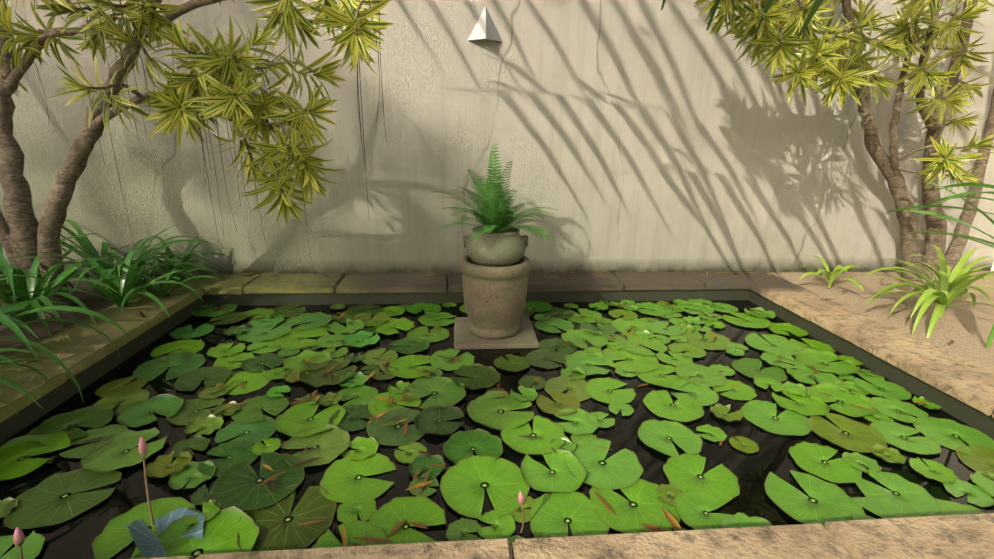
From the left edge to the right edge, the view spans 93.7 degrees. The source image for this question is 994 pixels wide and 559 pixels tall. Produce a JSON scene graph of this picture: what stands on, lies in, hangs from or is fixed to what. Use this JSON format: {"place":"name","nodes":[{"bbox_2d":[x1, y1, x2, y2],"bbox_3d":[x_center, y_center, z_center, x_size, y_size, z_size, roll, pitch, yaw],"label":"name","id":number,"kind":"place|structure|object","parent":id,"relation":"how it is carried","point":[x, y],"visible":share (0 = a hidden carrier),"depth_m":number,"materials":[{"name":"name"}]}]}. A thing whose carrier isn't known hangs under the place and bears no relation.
{"place":"outdoors","nodes":[
{"label":"outdoors","id":0,"kind":"place"},
{"bbox_2d":[0,277,165,356],"bbox_3d":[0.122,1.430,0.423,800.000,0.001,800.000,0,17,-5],"label":"ground","id":1,"kind":"structure","parent":0,"point":[39,330],"depth_m":3.83,"materials":[{"name":"soil"}]},
{"bbox_2d":[0,319,38,405],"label":"strap plant","id":2,"kind":"object","parent":1,"relation":"on","point":[2,357],"visible":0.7,"depth_m":2.55,"materials":[{"name":"green plant"}]},
{"bbox_2d":[0,263,72,305],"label":"strap plant","id":3,"kind":"object","parent":1,"relation":"on","point":[13,297],"visible":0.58,"depth_m":3.37,"materials":[{"name":"green plant"}]},
{"bbox_2d":[0,214,115,302],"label":"strap plant","id":4,"kind":"object","parent":1,"relation":"on","point":[4,287],"visible":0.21,"depth_m":4.06,"materials":[{"name":"green plant"}]},
{"bbox_2d":[0,283,131,401],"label":"strap plant","id":5,"kind":"object","parent":1,"relation":"on","point":[14,311],"visible":0.9,"depth_m":3.08,"materials":[{"name":"green plant"}]},
{"bbox_2d":[0,243,138,334],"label":"strap plant","id":6,"kind":"object","parent":1,"relation":"on","point":[31,284],"visible":0.75,"depth_m":3.56,"materials":[{"name":"green plant"}]},
{"bbox_2d":[7,219,199,283],"bbox_3d":[-3.814,-0.236,4.552,1.663,0.679,1.495,0,17,-5],"label":"strap plant","id":7,"kind":"object","parent":1,"relation":"on","point":[89,250],"visible":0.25,"depth_m":4.55,"materials":[{"name":"green plant"}]},
{"bbox_2d":[0,0,393,311],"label":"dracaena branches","id":8,"kind":"object","parent":1,"relation":"on","point":[23,230],"visible":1,"depth_m":2.94,"materials":[{"name":"green plant"}]},
{"bbox_2d":[0,270,954,546],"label":"dry leaf litter","id":9,"kind":"object","parent":1,"relation":"on","point":[648,526],"visible":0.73,"depth_m":2.99,"materials":[{"name":"plant"}]},
{"bbox_2d":[0,0,993,276],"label":"back wall","id":10,"kind":"structure","parent":1,"relation":"on","point":[642,136],"depth_m":4.87,"materials":[{"name":"paint"}]},
{"bbox_2d":[468,6,502,41],"bbox_3d":[-0.108,-2.456,4.452,0.342,0.304,0.128,0,17,-5],"label":"wall sconce","id":11,"kind":"object","parent":10,"relation":"attached to","point":[484,29],"depth_m":4.48,"materials":[{"name":"white ceramic"}]},
{"bbox_2d":[0,289,993,558],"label":"pond shell","id":12,"kind":"object","parent":1,"relation":"in","point":[22,419],"depth_m":4.15},
{"bbox_2d":[454,316,538,349],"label":"plinth slab","id":13,"kind":"structure","parent":12,"relation":"on","point":[523,337],"depth_m":3.89,"materials":[{"name":"beige stone"}]},
{"bbox_2d":[459,254,530,338],"bbox_3d":[-0.018,0.130,4.000,0.604,0.643,0.604,0,17,-5],"label":"stone urn","id":14,"kind":"object","parent":13,"relation":"on","point":[494,300],"visible":0.94,"depth_m":3.78,"materials":[{"name":"beige stone"}]},
{"bbox_2d":[463,226,527,266],"bbox_3d":[-0.011,-0.276,3.876,0.502,0.295,0.502,17,23,42],"label":"glazed pot","id":15,"kind":"object","parent":14,"relation":"on","point":[507,248],"visible":0.88,"depth_m":3.69,"materials":[{"name":"ceramic"}]},
{"bbox_2d":[432,144,556,238],"bbox_3d":[-0.018,-0.733,3.765,1.017,0.720,1.081,0,17,-5],"label":"fern plant","id":16,"kind":"object","parent":15,"relation":"on","point":[495,215],"visible":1,"depth_m":3.66,"materials":[{"name":"green plant"}]},
{"bbox_2d":[771,271,993,370],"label":"sand bed","id":17,"kind":"object","parent":1,"relation":"on","point":[966,328],"depth_m":4.40,"materials":[{"name":"beige sand"}]},
{"bbox_2d":[794,256,862,289],"bbox_3d":[3.512,-0.077,4.954,0.627,0.285,0.630,13,21,33],"label":"grassy plant","id":18,"kind":"object","parent":17,"relation":"on","point":[838,269],"visible":1,"depth_m":4.89,"materials":[{"name":"green plant"}]},
{"bbox_2d":[693,0,993,281],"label":"dracaena tree branches","id":19,"kind":"object","parent":17,"relation":"on","point":[841,71],"visible":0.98,"depth_m":4.23,"materials":[{"name":"green plant"}]},
{"bbox_2d":[847,245,993,337],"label":"grassy plant","id":20,"kind":"object","parent":17,"relation":"on","point":[936,292],"visible":1,"depth_m":4.05,"materials":[{"name":"green plant"}]},
{"bbox_2d":[872,247,993,302],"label":"grassy plant","id":21,"kind":"object","parent":17,"relation":"on","point":[959,274],"visible":0.65,"depth_m":4.66,"materials":[{"name":"green plant"}]},
{"bbox_2d":[885,181,993,346],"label":"broad leaf plant","id":22,"kind":"object","parent":17,"relation":"on","point":[963,195],"visible":1,"depth_m":3.44,"materials":[{"name":"green plant"}]},
{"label":"pond","id":23,"kind":"object","parent":1,"relation":"on","visible":0},
{"bbox_2d":[0,371,66,422],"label":"coping slab","id":24,"kind":"structure","parent":23,"relation":"on","point":[37,386],"depth_m":2.77,"materials":[{"name":"stone"}]},
{"bbox_2d":[0,348,57,413],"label":"strap plant","id":25,"kind":"object","parent":24,"relation":"on","point":[5,382],"visible":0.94,"depth_m":2.41,"materials":[{"name":"green plant"}]},
{"bbox_2d":[0,321,149,378],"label":"coping slab","id":26,"kind":"structure","parent":23,"relation":"on","point":[89,347],"depth_m":3.29,"materials":[{"name":"stone"}]},
{"bbox_2d":[82,288,203,327],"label":"coping slab","id":27,"kind":"structure","parent":23,"relation":"on","point":[173,302],"depth_m":4.04,"materials":[{"name":"stone"}]},
{"bbox_2d":[0,237,226,316],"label":"strap plant","id":28,"kind":"object","parent":27,"relation":"on","point":[125,286],"visible":0.77,"depth_m":3.97,"materials":[{"name":"green plant"}]},
{"bbox_2d":[88,255,219,315],"bbox_3d":[-3.063,0.005,4.133,1.034,0.387,0.891,0,17,-5],"label":"strap plant","id":29,"kind":"object","parent":27,"relation":"on","point":[157,290],"visible":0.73,"depth_m":4.23,"materials":[{"name":"green plant"}]},
{"bbox_2d":[99,236,234,300],"bbox_3d":[-3.229,-0.103,4.584,1.164,0.531,1.052,0,17,-5],"label":"strap plant","id":30,"kind":"object","parent":27,"relation":"on","point":[186,257],"visible":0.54,"depth_m":4.62,"materials":[{"name":"green plant"}]},
{"bbox_2d":[153,274,260,294],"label":"coping slab","id":31,"kind":"structure","parent":23,"relation":"on","point":[234,286],"depth_m":4.68,"materials":[{"name":"stone"}]},
{"bbox_2d":[56,223,233,290],"bbox_3d":[-3.508,-0.192,4.433,1.274,0.622,1.402,9,19,25],"label":"strap plant","id":32,"kind":"object","parent":31,"relation":"on","point":[141,250],"visible":0.46,"depth_m":4.51,"materials":[{"name":"green plant"}]},
{"bbox_2d":[243,273,344,293],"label":"coping slab","id":33,"kind":"structure","parent":23,"relation":"on","point":[318,283],"depth_m":4.71,"materials":[{"name":"stone"}]},
{"bbox_2d":[336,273,447,293],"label":"coping slab","id":34,"kind":"structure","parent":23,"relation":"on","point":[382,283],"depth_m":4.80,"materials":[{"name":"stone"}]},
{"bbox_2d":[448,273,462,291],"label":"coping slab","id":35,"kind":"structure","parent":23,"relation":"on","point":[455,282],"depth_m":4.86,"materials":[{"name":"stone"}]},
{"bbox_2d":[527,272,623,291],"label":"coping slab","id":36,"kind":"structure","parent":23,"relation":"on","point":[587,281],"depth_m":4.93,"materials":[{"name":"stone"}]},
{"bbox_2d":[685,271,791,289],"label":"coping slab","id":37,"kind":"structure","parent":23,"relation":"on","point":[729,280],"depth_m":5.14,"materials":[{"name":"stone"}]},
{"bbox_2d":[750,284,860,320],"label":"coping slab","id":38,"kind":"structure","parent":23,"relation":"on","point":[802,302],"depth_m":4.52,"materials":[{"name":"stone"}]},
{"bbox_2d":[811,314,930,352],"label":"coping slab","id":39,"kind":"structure","parent":23,"relation":"on","point":[867,333],"depth_m":3.80,"materials":[{"name":"stone"}]},
{"bbox_2d":[872,345,993,415],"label":"coping slab","id":40,"kind":"structure","parent":23,"relation":"on","point":[966,381],"depth_m":3.16,"materials":[{"name":"stone"}]},
{"bbox_2d":[140,556,194,558],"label":"coping slab","id":41,"kind":"structure","parent":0,"point":[184,557],"depth_m":1.67,"materials":[{"name":"stone"}]},
{"bbox_2d":[196,538,511,558],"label":"coping slab","id":42,"kind":"structure","parent":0,"point":[485,549],"depth_m":1.70,"materials":[{"name":"stone"}]},
{"bbox_2d":[0,300,993,558],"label":"pond water","id":43,"kind":"structure","parent":0,"point":[74,538],"depth_m":2.68,"materials":[{"name":"black liquid"}]},
{"bbox_2d":[13,527,24,558],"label":"lily bud","id":44,"kind":"object","parent":43,"relation":"in","point":[18,538],"depth_m":1.81,"materials":[{"name":"pink plant"}]},
{"bbox_2d":[123,507,204,557],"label":"upturned lily pad","id":45,"kind":"object","parent":43,"relation":"on","point":[147,541],"visible":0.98,"depth_m":1.98,"materials":[{"name":"blue plant"}]},
{"bbox_2d":[0,298,993,558],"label":"lily pads","id":46,"kind":"object","parent":43,"relation":"on","point":[690,494],"visible":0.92,"depth_m":2.68,"materials":[{"name":"green plant"}]},
{"bbox_2d":[138,436,153,524],"bbox_3d":[-1.561,0.940,2.096,0.036,0.346,0.355,-12,21,-37],"label":"lily bud","id":47,"kind":"object","parent":46,"relation":"attached to","point":[147,494],"depth_m":2.13,"materials":[{"name":"pink plant"}]},
{"bbox_2d":[518,491,524,532],"bbox_3d":[0.104,1.036,2.032,0.047,0.253,0.068,0,17,-5],"label":"lily bud","id":48,"kind":"object","parent":43,"relation":"in","point":[521,500],"depth_m":2.01,"materials":[{"name":"pink plant"}]},
{"bbox_2d":[611,272,704,290],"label":"coping slab","id":49,"kind":"structure","parent":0,"point":[649,281],"depth_m":5.02,"materials":[{"name":"stone"}]},
{"bbox_2d":[512,523,853,558],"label":"coping slab","id":50,"kind":"structure","parent":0,"point":[810,541],"depth_m":1.76,"materials":[{"name":"stone"}]},
{"bbox_2d":[661,0,822,48],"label":"coconut palm fronds","id":51,"kind":"object","parent":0,"point":[815,7],"visible":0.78,"depth_m":3.46,"materials":[{"name":"green"}]},
{"bbox_2d":[824,513,993,558],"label":"coping slab","id":52,"kind":"structure","parent":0,"point":[967,536],"depth_m":1.81,"materials":[{"name":"stone"}]}
]}

